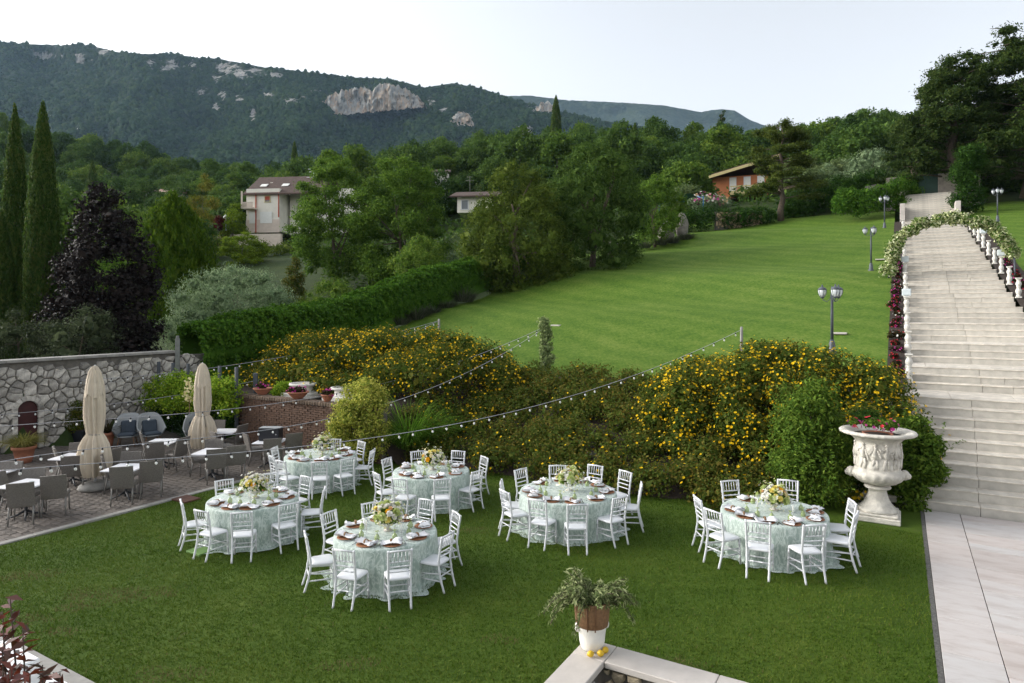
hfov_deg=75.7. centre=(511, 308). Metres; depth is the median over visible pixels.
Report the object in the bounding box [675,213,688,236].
boulder
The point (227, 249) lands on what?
spreading juniper
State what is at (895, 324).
begonia
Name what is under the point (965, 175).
ivy column
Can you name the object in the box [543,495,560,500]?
napkin
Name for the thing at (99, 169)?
woodland tree
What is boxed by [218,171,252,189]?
woodland tree
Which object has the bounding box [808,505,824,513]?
napkin
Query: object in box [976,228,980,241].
baluster
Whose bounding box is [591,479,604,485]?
napkin
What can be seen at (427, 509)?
banquet chair
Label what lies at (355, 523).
napkin
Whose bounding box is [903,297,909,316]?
baluster
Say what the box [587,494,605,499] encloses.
napkin
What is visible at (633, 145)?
woodland tree
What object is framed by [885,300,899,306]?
begonia
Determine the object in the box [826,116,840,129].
woodland tree
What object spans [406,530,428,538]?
napkin
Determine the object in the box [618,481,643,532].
banquet chair
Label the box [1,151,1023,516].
ground
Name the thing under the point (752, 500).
goblet
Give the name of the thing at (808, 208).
clipped hedge
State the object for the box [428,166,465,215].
woodland tree
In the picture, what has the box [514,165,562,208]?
woodland tree
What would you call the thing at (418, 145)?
woodland tree
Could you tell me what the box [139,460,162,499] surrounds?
wicker chair
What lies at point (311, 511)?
banquet chair
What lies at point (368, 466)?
banquet chair
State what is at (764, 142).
woodland tree
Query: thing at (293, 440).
wicker chair
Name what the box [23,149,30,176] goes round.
woodland tree
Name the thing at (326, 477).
banquet chair
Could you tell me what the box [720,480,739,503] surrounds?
banquet chair
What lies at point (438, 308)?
lavender
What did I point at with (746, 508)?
goblet
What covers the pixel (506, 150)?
woodland tree
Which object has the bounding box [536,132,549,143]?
woodland tree
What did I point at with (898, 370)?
begonia
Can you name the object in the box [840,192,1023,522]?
staircase
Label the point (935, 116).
cedar
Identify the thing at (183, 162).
woodland tree
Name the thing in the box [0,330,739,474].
string lights
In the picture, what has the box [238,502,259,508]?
napkin
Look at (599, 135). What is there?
woodland tree
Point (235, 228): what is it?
leafy bush
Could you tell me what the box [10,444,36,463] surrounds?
grass pot
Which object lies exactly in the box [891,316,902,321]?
begonia
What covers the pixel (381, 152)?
woodland tree
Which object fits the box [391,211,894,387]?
lawn
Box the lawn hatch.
[186,544,213,556]
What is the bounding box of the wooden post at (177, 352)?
[175,336,179,424]
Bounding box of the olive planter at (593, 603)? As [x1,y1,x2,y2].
[539,566,640,652]
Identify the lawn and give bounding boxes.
[0,460,937,682]
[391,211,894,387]
[972,200,1023,270]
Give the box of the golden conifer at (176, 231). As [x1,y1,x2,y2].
[115,189,224,333]
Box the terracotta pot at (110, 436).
[104,431,113,446]
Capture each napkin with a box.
[206,498,226,504]
[219,501,241,508]
[224,487,245,492]
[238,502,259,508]
[261,498,282,504]
[272,486,288,490]
[278,490,298,497]
[287,450,300,453]
[287,454,296,458]
[297,455,310,460]
[313,456,327,460]
[327,454,342,458]
[334,530,358,538]
[337,446,350,449]
[340,450,355,454]
[345,518,365,525]
[354,536,380,545]
[380,537,403,544]
[397,469,413,474]
[401,462,410,467]
[402,514,416,519]
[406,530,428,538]
[412,472,422,477]
[417,520,430,527]
[429,471,445,477]
[451,462,465,466]
[451,468,460,473]
[523,485,534,491]
[528,489,540,496]
[531,477,547,483]
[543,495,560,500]
[562,496,582,502]
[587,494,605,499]
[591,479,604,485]
[599,486,615,492]
[722,503,744,510]
[734,509,754,517]
[737,494,757,499]
[754,515,777,521]
[782,516,804,524]
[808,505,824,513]
[808,513,822,520]
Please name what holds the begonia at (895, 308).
on the flower bed at (897, 226)
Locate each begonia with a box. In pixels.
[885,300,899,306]
[886,364,903,374]
[887,331,905,338]
[888,321,900,326]
[888,344,903,351]
[889,305,900,311]
[889,352,899,358]
[890,286,901,293]
[890,339,899,344]
[890,360,901,366]
[891,296,900,301]
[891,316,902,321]
[892,310,903,315]
[999,261,1013,268]
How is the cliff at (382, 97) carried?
on the mountain
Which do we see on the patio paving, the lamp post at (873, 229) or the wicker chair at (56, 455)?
the wicker chair at (56, 455)
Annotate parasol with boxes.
[76,365,112,492]
[188,362,217,458]
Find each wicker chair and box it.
[0,461,23,500]
[0,469,8,510]
[5,481,39,527]
[10,468,45,516]
[40,474,70,517]
[52,446,80,479]
[60,455,88,487]
[68,442,81,479]
[90,447,121,480]
[100,454,128,494]
[109,466,138,506]
[112,451,141,493]
[139,431,144,460]
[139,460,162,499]
[144,441,169,473]
[162,436,190,471]
[186,441,210,477]
[199,439,223,476]
[205,448,226,484]
[209,431,234,447]
[214,420,225,438]
[224,423,248,445]
[224,444,246,480]
[242,432,266,465]
[263,438,281,471]
[281,432,302,460]
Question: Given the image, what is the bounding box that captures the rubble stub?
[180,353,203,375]
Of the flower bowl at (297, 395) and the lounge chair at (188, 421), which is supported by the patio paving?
the lounge chair at (188, 421)
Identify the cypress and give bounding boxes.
[0,102,28,357]
[0,209,19,359]
[20,101,62,353]
[85,160,98,197]
[291,141,297,164]
[550,94,561,135]
[628,122,643,176]
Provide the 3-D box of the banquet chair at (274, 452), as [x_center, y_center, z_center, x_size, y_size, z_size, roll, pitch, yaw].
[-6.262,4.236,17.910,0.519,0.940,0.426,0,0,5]
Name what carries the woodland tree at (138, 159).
on the ground at (279, 263)
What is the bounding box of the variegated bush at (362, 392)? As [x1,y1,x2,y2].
[319,376,395,464]
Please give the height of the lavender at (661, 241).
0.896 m
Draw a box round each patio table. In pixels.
[0,478,45,520]
[48,453,86,486]
[100,463,141,499]
[142,439,175,467]
[191,448,224,480]
[216,428,236,438]
[252,438,284,467]
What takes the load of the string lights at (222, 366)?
hanging from the light post
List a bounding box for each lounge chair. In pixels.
[112,412,141,447]
[136,412,166,442]
[183,413,195,436]
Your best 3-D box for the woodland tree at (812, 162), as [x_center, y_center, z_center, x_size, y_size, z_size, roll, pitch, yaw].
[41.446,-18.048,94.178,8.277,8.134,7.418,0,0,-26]
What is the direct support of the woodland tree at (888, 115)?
on the ground at (279, 263)
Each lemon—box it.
[587,650,593,656]
[597,650,603,656]
[602,646,608,652]
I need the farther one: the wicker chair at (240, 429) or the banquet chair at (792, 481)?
the wicker chair at (240, 429)
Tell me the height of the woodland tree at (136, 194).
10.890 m
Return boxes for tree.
[0,113,9,131]
[0,131,16,158]
[0,162,4,208]
[0,174,32,203]
[1,159,28,174]
[19,118,27,127]
[20,125,35,152]
[21,186,102,292]
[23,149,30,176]
[51,132,79,153]
[52,139,65,163]
[54,167,69,181]
[56,178,65,184]
[57,144,100,165]
[58,185,79,253]
[59,189,149,291]
[61,142,81,163]
[61,176,86,201]
[63,141,104,164]
[66,167,102,188]
[76,132,104,152]
[80,184,121,215]
[81,164,111,181]
[87,138,110,167]
[96,217,144,291]
[97,172,128,208]
[104,139,126,166]
[109,141,137,174]
[115,150,150,176]
[120,166,155,184]
[121,175,159,209]
[132,140,156,152]
[136,205,147,214]
[138,189,197,208]
[143,144,167,165]
[144,162,170,180]
[150,157,180,177]
[153,174,181,188]
[162,180,191,195]
[171,157,197,171]
[178,171,204,195]
[183,157,205,171]
[184,169,199,179]
[185,173,221,248]
[187,176,219,209]
[198,219,221,255]
[199,158,221,183]
[204,167,239,189]
[206,184,234,210]
[207,187,245,228]
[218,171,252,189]
[225,172,248,196]
[227,162,238,171]
[236,161,262,180]
[249,166,281,186]
[263,161,282,172]
[272,171,296,176]
[273,154,315,176]
[279,148,379,284]
[299,165,317,175]
[313,148,342,165]
[336,142,381,188]
[337,153,456,285]
[363,171,404,231]
[365,155,380,177]
[372,149,387,158]
[381,143,432,172]
[389,162,421,211]
[407,139,428,161]
[411,186,451,221]
[419,136,461,162]
[421,162,449,186]
[427,140,460,162]
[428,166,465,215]
[430,153,461,178]
[444,224,482,263]
[453,136,493,176]
[460,129,494,147]
[460,171,484,191]
[473,156,521,186]
[474,179,514,208]
[475,173,519,212]
[477,131,533,175]
[483,128,516,142]
[494,123,550,187]
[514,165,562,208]
[528,127,580,188]
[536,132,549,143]
[539,125,550,135]
[558,130,594,165]
[562,152,599,194]
[565,121,594,137]
[571,123,606,140]
[584,118,656,198]
[592,130,629,155]
[631,172,690,246]
[639,115,681,143]
[641,135,665,157]
[641,139,664,158]
[642,134,689,188]
[646,135,673,147]
[654,145,721,194]
[657,159,720,208]
[658,182,705,221]
[668,144,708,162]
[675,135,704,150]
[678,120,703,146]
[691,129,720,146]
[699,124,748,170]
[712,145,768,176]
[715,110,725,127]
[715,122,743,135]
[721,155,772,183]
[732,132,749,141]
[740,129,763,139]
[746,134,773,148]
[750,137,777,146]
[760,148,791,177]
[774,165,834,196]
[783,154,822,178]
[786,125,826,155]
[801,149,823,158]
[805,117,836,139]
[809,155,852,191]
[811,163,842,188]
[812,133,855,187]
[813,126,843,150]
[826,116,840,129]
[828,116,907,172]
[836,113,866,137]
[838,106,888,124]
[840,145,904,183]
[864,127,892,154]
[876,107,898,120]
[879,119,894,129]
[1001,121,1023,161]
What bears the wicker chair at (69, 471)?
on the patio paving
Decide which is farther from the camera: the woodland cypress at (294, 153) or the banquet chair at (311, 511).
the woodland cypress at (294, 153)
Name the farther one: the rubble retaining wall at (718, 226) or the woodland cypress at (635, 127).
the woodland cypress at (635, 127)
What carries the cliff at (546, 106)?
on the mountain
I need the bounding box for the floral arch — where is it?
[877,208,1022,277]
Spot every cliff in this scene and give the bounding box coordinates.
[322,83,426,114]
[450,111,473,126]
[535,101,552,113]
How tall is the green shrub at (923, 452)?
2.819 m
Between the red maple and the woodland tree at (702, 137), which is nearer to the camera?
the red maple
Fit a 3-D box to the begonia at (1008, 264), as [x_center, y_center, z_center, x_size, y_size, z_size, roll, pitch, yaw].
[25.695,-2.234,34.213,0.684,0.424,0.528,0,0,43]
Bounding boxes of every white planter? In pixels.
[281,382,321,398]
[322,385,352,402]
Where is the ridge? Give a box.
[507,95,766,133]
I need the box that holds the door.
[16,401,37,447]
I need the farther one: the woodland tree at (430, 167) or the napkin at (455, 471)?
the woodland tree at (430, 167)
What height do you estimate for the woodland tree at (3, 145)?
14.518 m
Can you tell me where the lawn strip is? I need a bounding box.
[712,493,922,534]
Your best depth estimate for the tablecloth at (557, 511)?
13.38 m
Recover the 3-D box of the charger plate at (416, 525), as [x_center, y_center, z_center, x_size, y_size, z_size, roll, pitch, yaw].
[-1.600,3.928,11.910,0.330,0.016,0.330,0,0,-23]
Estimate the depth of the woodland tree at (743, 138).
117.96 m
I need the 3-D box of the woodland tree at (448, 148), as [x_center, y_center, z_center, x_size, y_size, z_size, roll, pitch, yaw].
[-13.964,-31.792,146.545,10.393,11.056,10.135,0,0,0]
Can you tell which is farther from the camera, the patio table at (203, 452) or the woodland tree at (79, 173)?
the woodland tree at (79, 173)
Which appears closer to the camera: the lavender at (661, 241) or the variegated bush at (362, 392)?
the variegated bush at (362, 392)
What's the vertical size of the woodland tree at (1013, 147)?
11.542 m
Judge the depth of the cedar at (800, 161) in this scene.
66.39 m
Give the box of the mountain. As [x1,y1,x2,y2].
[0,42,680,165]
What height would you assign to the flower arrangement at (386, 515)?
0.614 m
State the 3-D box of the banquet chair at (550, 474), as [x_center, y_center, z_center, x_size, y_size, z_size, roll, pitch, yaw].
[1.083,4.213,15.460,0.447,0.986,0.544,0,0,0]
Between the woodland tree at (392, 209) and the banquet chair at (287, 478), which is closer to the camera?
the banquet chair at (287, 478)
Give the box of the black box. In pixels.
[259,426,282,440]
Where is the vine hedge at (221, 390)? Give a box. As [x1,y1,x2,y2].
[133,362,247,437]
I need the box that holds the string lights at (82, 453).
[0,330,540,464]
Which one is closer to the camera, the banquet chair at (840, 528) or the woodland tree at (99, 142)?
the banquet chair at (840, 528)
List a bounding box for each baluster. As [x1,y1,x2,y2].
[903,262,906,275]
[903,272,907,285]
[903,283,908,299]
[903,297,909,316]
[904,312,910,333]
[904,331,911,355]
[905,353,912,381]
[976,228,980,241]
[981,234,985,247]
[986,240,990,255]
[992,248,996,263]
[998,256,1003,273]
[1006,266,1012,284]
[1015,278,1021,297]
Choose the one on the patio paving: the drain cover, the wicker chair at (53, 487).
the wicker chair at (53, 487)
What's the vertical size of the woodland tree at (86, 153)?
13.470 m
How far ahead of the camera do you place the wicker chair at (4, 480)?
15.15 m
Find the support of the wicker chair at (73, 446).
on the patio paving
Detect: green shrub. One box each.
[270,380,291,395]
[754,357,861,507]
[840,407,893,489]
[887,400,965,511]
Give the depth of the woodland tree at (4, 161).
187.00 m
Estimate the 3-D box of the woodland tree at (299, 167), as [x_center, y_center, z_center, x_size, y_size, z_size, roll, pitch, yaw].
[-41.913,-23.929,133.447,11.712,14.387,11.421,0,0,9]
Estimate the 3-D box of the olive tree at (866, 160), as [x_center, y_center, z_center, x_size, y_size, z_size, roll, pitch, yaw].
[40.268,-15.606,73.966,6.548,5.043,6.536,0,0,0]
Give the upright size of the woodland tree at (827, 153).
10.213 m
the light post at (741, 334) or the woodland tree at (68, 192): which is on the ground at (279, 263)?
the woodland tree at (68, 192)
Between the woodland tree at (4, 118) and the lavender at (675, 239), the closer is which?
the lavender at (675, 239)
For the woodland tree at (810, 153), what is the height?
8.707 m
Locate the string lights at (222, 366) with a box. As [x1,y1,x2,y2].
[76,321,436,383]
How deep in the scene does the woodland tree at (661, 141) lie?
135.50 m
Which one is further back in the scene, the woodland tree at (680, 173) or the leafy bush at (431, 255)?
the woodland tree at (680, 173)
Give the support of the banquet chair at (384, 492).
on the lawn at (488, 665)
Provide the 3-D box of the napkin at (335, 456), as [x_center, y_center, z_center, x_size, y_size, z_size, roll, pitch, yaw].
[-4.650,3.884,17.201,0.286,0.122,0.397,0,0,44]
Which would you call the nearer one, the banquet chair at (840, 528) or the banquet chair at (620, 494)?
the banquet chair at (840, 528)
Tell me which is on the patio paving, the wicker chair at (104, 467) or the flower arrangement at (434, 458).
the wicker chair at (104, 467)
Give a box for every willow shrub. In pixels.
[154,261,300,352]
[294,275,353,304]
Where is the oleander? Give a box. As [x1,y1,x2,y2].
[687,191,733,214]
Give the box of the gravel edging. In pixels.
[920,511,944,682]
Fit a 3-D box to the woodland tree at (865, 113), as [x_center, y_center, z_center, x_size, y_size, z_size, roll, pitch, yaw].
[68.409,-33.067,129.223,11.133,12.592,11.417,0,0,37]
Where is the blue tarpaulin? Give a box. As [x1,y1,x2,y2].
[659,193,703,211]
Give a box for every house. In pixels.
[143,189,188,197]
[241,173,363,236]
[429,169,450,200]
[449,180,505,219]
[708,153,778,201]
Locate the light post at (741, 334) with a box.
[740,327,742,350]
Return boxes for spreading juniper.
[216,231,271,266]
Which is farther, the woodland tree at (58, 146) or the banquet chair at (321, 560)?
the woodland tree at (58, 146)
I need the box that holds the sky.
[0,0,1023,130]
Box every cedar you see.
[743,117,829,220]
[867,51,1023,187]
[880,110,956,177]
[925,21,1023,198]
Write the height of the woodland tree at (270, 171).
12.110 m
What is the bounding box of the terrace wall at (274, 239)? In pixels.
[230,234,282,247]
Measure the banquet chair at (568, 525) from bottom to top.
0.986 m
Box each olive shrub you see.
[0,306,59,359]
[26,302,127,357]
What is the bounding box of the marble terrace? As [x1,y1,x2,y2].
[924,510,1023,682]
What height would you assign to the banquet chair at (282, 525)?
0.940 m
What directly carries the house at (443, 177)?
on the ground at (279, 263)
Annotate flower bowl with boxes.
[253,387,271,394]
[287,390,308,398]
[321,393,333,401]
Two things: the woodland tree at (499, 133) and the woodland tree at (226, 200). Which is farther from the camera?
the woodland tree at (499, 133)
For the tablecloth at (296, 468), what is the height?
0.757 m
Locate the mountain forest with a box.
[0,40,703,173]
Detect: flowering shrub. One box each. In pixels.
[222,322,530,433]
[630,337,950,502]
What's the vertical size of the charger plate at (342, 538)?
0.016 m
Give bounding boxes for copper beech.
[25,181,169,354]
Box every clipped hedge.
[173,245,517,377]
[639,202,778,235]
[772,165,887,219]
[829,174,924,218]
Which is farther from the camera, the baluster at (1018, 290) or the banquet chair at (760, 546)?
the baluster at (1018, 290)
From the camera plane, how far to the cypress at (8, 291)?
30.84 m
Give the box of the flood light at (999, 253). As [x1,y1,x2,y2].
[997,250,1005,255]
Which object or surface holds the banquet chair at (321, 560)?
on the lawn at (488, 665)
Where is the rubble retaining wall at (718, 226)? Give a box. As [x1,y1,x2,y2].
[714,212,761,229]
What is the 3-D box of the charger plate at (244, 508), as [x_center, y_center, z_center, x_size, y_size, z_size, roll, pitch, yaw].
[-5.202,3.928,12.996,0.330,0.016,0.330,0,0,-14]
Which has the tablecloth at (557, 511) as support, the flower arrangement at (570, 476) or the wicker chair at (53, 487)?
the flower arrangement at (570, 476)
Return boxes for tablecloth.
[199,487,308,553]
[273,448,362,493]
[320,518,448,600]
[386,463,478,515]
[508,479,629,546]
[705,497,844,573]
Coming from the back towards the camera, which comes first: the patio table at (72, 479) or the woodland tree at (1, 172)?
the woodland tree at (1, 172)
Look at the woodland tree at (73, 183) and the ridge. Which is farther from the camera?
the ridge
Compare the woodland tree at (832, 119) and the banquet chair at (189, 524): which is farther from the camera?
the woodland tree at (832, 119)
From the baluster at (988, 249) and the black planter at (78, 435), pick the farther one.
the baluster at (988, 249)
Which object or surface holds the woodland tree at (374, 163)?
on the ground at (279, 263)
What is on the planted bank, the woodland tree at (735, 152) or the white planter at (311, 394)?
the white planter at (311, 394)
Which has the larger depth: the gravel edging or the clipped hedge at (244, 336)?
the clipped hedge at (244, 336)
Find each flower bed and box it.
[887,222,905,389]
[965,224,1023,309]
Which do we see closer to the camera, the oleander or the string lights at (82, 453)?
the string lights at (82, 453)
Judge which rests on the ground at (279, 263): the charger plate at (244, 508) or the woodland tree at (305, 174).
the woodland tree at (305, 174)
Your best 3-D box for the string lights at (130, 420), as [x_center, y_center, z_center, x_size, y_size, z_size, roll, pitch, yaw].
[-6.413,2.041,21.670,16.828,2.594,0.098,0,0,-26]
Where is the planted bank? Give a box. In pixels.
[228,362,904,508]
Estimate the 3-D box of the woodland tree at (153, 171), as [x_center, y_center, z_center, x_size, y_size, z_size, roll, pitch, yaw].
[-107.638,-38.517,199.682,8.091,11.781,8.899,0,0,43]
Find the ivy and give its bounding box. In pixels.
[536,315,557,374]
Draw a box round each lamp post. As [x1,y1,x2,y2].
[818,284,842,353]
[862,225,876,270]
[879,195,889,227]
[991,187,1003,221]
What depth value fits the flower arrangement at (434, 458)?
15.98 m
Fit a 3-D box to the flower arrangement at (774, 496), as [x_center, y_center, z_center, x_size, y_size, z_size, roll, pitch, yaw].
[5.131,3.622,12.844,0.760,0.673,0.770,0,0,2]
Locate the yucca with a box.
[166,377,193,437]
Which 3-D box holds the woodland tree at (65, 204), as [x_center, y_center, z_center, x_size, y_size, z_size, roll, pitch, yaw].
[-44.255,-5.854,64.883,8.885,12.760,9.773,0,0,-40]
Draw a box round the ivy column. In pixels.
[943,140,991,213]
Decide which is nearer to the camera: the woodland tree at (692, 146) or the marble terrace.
the marble terrace
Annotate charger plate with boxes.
[239,507,254,509]
[263,502,279,505]
[337,533,354,539]
[346,524,359,527]
[356,540,374,547]
[383,543,401,546]
[410,536,426,539]
[414,523,432,528]
[564,499,580,503]
[736,515,753,518]
[782,520,801,525]
[806,509,823,513]
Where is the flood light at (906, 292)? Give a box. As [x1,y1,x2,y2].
[902,289,910,296]
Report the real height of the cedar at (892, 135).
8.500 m
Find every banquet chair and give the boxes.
[178,499,208,550]
[192,509,228,561]
[214,478,233,495]
[230,511,256,563]
[260,473,278,486]
[268,455,289,486]
[271,446,282,479]
[271,501,299,553]
[275,460,300,494]
[298,475,312,518]
[300,486,326,536]
[301,530,334,592]
[311,461,329,499]
[320,509,338,554]
[331,439,341,447]
[332,548,369,610]
[333,457,355,496]
[354,448,376,484]
[356,440,365,473]
[361,501,379,518]
[371,471,397,509]
[380,457,392,496]
[383,548,412,611]
[391,478,416,514]
[410,450,423,463]
[417,498,434,523]
[420,530,455,593]
[431,478,451,521]
[437,510,462,565]
[451,450,465,464]
[458,469,483,511]
[470,455,489,496]
[498,479,518,528]
[498,488,528,540]
[514,467,528,500]
[527,498,556,550]
[549,465,565,479]
[564,503,588,555]
[587,464,603,480]
[596,495,628,548]
[616,469,632,514]
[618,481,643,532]
[691,494,724,552]
[703,507,740,569]
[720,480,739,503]
[744,519,773,581]
[777,479,798,501]
[787,523,826,584]
[824,510,861,573]
[830,497,858,556]
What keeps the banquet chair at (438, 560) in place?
on the lawn at (488, 665)
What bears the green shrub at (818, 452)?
on the planted bank
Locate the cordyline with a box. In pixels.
[103,418,124,432]
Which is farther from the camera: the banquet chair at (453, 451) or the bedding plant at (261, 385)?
the bedding plant at (261, 385)
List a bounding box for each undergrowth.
[0,133,1023,300]
[982,169,1023,192]
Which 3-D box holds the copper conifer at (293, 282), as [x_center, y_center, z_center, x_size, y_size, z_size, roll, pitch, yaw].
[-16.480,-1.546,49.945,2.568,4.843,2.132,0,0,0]
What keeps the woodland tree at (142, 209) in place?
on the ground at (279, 263)
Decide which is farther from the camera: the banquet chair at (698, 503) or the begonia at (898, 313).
the begonia at (898, 313)
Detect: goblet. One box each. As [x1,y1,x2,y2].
[359,527,363,537]
[360,519,364,529]
[374,530,379,540]
[392,529,396,538]
[744,503,748,511]
[750,495,754,503]
[755,507,759,516]
[800,507,805,516]
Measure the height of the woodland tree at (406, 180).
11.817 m
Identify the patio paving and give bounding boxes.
[0,430,284,541]
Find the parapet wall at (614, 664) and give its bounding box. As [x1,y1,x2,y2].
[544,643,746,682]
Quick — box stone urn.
[839,424,917,526]
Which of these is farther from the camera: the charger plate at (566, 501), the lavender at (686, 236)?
the lavender at (686, 236)
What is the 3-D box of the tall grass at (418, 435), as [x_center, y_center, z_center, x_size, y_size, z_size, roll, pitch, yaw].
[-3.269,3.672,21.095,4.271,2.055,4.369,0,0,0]
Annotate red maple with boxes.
[213,215,227,248]
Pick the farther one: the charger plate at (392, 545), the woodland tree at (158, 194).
the woodland tree at (158, 194)
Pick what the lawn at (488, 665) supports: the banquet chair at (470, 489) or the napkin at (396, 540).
the banquet chair at (470, 489)
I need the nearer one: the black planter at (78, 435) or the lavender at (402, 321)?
the black planter at (78, 435)
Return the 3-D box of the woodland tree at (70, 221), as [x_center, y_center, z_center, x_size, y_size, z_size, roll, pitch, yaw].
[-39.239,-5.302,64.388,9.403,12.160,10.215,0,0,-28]
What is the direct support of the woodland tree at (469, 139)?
on the ground at (279, 263)
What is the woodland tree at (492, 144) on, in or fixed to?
on the ground at (279, 263)
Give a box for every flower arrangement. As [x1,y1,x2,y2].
[236,470,272,498]
[307,431,335,454]
[367,495,409,531]
[417,443,447,469]
[555,463,584,491]
[753,477,792,510]
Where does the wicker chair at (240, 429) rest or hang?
on the patio paving
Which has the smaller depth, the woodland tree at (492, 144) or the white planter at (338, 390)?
the white planter at (338, 390)
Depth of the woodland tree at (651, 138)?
130.57 m
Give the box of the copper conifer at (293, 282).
[281,256,308,306]
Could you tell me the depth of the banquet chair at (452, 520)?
12.03 m
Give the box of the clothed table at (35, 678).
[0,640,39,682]
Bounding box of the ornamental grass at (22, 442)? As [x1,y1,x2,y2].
[0,430,55,449]
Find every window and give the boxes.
[264,196,270,201]
[460,200,468,209]
[729,177,735,190]
[744,176,750,187]
[757,175,763,185]
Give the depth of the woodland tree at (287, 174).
127.54 m
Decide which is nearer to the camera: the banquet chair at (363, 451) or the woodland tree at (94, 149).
the banquet chair at (363, 451)
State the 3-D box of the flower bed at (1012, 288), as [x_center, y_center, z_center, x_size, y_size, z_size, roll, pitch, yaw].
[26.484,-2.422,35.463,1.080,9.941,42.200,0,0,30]
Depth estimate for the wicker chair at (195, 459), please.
18.34 m
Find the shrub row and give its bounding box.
[653,206,695,222]
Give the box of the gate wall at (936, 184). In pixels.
[886,173,980,211]
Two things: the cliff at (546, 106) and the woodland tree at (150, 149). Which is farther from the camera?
the cliff at (546, 106)
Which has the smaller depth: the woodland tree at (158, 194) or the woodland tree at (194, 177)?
the woodland tree at (158, 194)
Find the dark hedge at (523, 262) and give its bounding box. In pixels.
[491,238,539,283]
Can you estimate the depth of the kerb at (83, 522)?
14.77 m
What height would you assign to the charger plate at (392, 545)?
0.016 m
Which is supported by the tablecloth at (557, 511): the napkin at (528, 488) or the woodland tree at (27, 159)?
the napkin at (528, 488)
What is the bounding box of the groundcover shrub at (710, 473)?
[395,359,790,510]
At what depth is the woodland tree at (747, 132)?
163.75 m
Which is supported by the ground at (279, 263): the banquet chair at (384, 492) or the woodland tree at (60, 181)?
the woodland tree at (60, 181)
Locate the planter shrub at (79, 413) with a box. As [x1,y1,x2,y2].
[61,400,84,433]
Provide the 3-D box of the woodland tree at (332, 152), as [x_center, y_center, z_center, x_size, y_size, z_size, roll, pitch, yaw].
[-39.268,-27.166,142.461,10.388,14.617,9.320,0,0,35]
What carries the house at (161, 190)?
on the ground at (279, 263)
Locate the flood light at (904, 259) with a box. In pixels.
[901,256,908,262]
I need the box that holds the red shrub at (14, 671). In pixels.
[0,595,68,682]
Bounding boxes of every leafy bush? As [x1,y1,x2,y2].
[218,203,250,246]
[381,232,449,275]
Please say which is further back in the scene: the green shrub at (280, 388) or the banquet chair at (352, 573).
the green shrub at (280, 388)
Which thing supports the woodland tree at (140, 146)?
on the ground at (279, 263)
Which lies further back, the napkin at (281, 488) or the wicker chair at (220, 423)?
the wicker chair at (220, 423)
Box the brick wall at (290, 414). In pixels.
[238,393,386,463]
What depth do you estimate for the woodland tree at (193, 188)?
150.95 m
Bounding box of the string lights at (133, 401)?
[0,321,437,417]
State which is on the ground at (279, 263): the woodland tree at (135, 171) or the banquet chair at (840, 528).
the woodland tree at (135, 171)
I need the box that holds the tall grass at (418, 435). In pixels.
[351,392,465,451]
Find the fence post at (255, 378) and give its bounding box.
[253,373,257,393]
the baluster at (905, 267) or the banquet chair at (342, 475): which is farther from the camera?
the baluster at (905, 267)
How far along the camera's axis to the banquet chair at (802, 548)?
11.31 m
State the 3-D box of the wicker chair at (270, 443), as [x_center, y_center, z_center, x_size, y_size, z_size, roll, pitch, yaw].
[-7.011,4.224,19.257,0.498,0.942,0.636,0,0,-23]
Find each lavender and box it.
[393,312,412,324]
[404,301,440,319]
[422,302,444,313]
[437,299,461,307]
[450,285,479,301]
[638,240,653,247]
[652,237,671,245]
[664,235,682,242]
[676,232,696,239]
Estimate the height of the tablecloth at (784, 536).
0.757 m
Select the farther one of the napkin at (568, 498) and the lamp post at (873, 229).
the lamp post at (873, 229)
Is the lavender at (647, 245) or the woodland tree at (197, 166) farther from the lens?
the woodland tree at (197, 166)
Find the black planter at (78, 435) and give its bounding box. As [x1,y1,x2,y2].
[71,429,85,441]
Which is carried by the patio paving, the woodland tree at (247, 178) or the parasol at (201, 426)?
the parasol at (201, 426)
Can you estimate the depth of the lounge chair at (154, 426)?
22.86 m
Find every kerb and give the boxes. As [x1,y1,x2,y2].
[0,469,281,545]
[0,637,94,682]
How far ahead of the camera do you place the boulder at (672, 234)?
61.67 m
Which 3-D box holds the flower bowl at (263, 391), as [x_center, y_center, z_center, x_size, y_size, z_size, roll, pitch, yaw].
[-8.704,2.882,22.988,0.636,0.235,0.631,0,0,0]
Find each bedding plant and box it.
[256,383,268,388]
[286,385,306,392]
[321,388,332,396]
[847,416,898,432]
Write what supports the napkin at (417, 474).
on the tablecloth at (420, 488)
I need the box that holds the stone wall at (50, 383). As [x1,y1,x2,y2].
[0,350,174,453]
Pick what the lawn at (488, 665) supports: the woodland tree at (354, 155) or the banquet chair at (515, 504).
the banquet chair at (515, 504)
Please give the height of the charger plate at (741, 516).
0.016 m
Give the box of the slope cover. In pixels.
[209,235,294,257]
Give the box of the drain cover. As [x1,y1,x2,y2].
[172,495,200,503]
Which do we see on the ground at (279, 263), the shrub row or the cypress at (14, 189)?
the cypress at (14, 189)
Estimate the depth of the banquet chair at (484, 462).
16.59 m
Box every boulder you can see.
[658,223,674,238]
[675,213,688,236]
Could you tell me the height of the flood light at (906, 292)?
0.340 m
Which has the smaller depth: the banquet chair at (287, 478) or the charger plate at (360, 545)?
the charger plate at (360, 545)
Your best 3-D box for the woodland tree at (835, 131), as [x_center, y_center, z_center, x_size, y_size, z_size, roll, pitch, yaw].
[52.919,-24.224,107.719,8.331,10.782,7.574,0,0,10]
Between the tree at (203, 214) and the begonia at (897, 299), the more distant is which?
the tree at (203, 214)
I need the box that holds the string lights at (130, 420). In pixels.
[0,329,538,429]
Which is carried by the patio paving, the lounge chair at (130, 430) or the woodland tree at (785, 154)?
the lounge chair at (130, 430)
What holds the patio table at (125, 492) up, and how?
on the patio paving

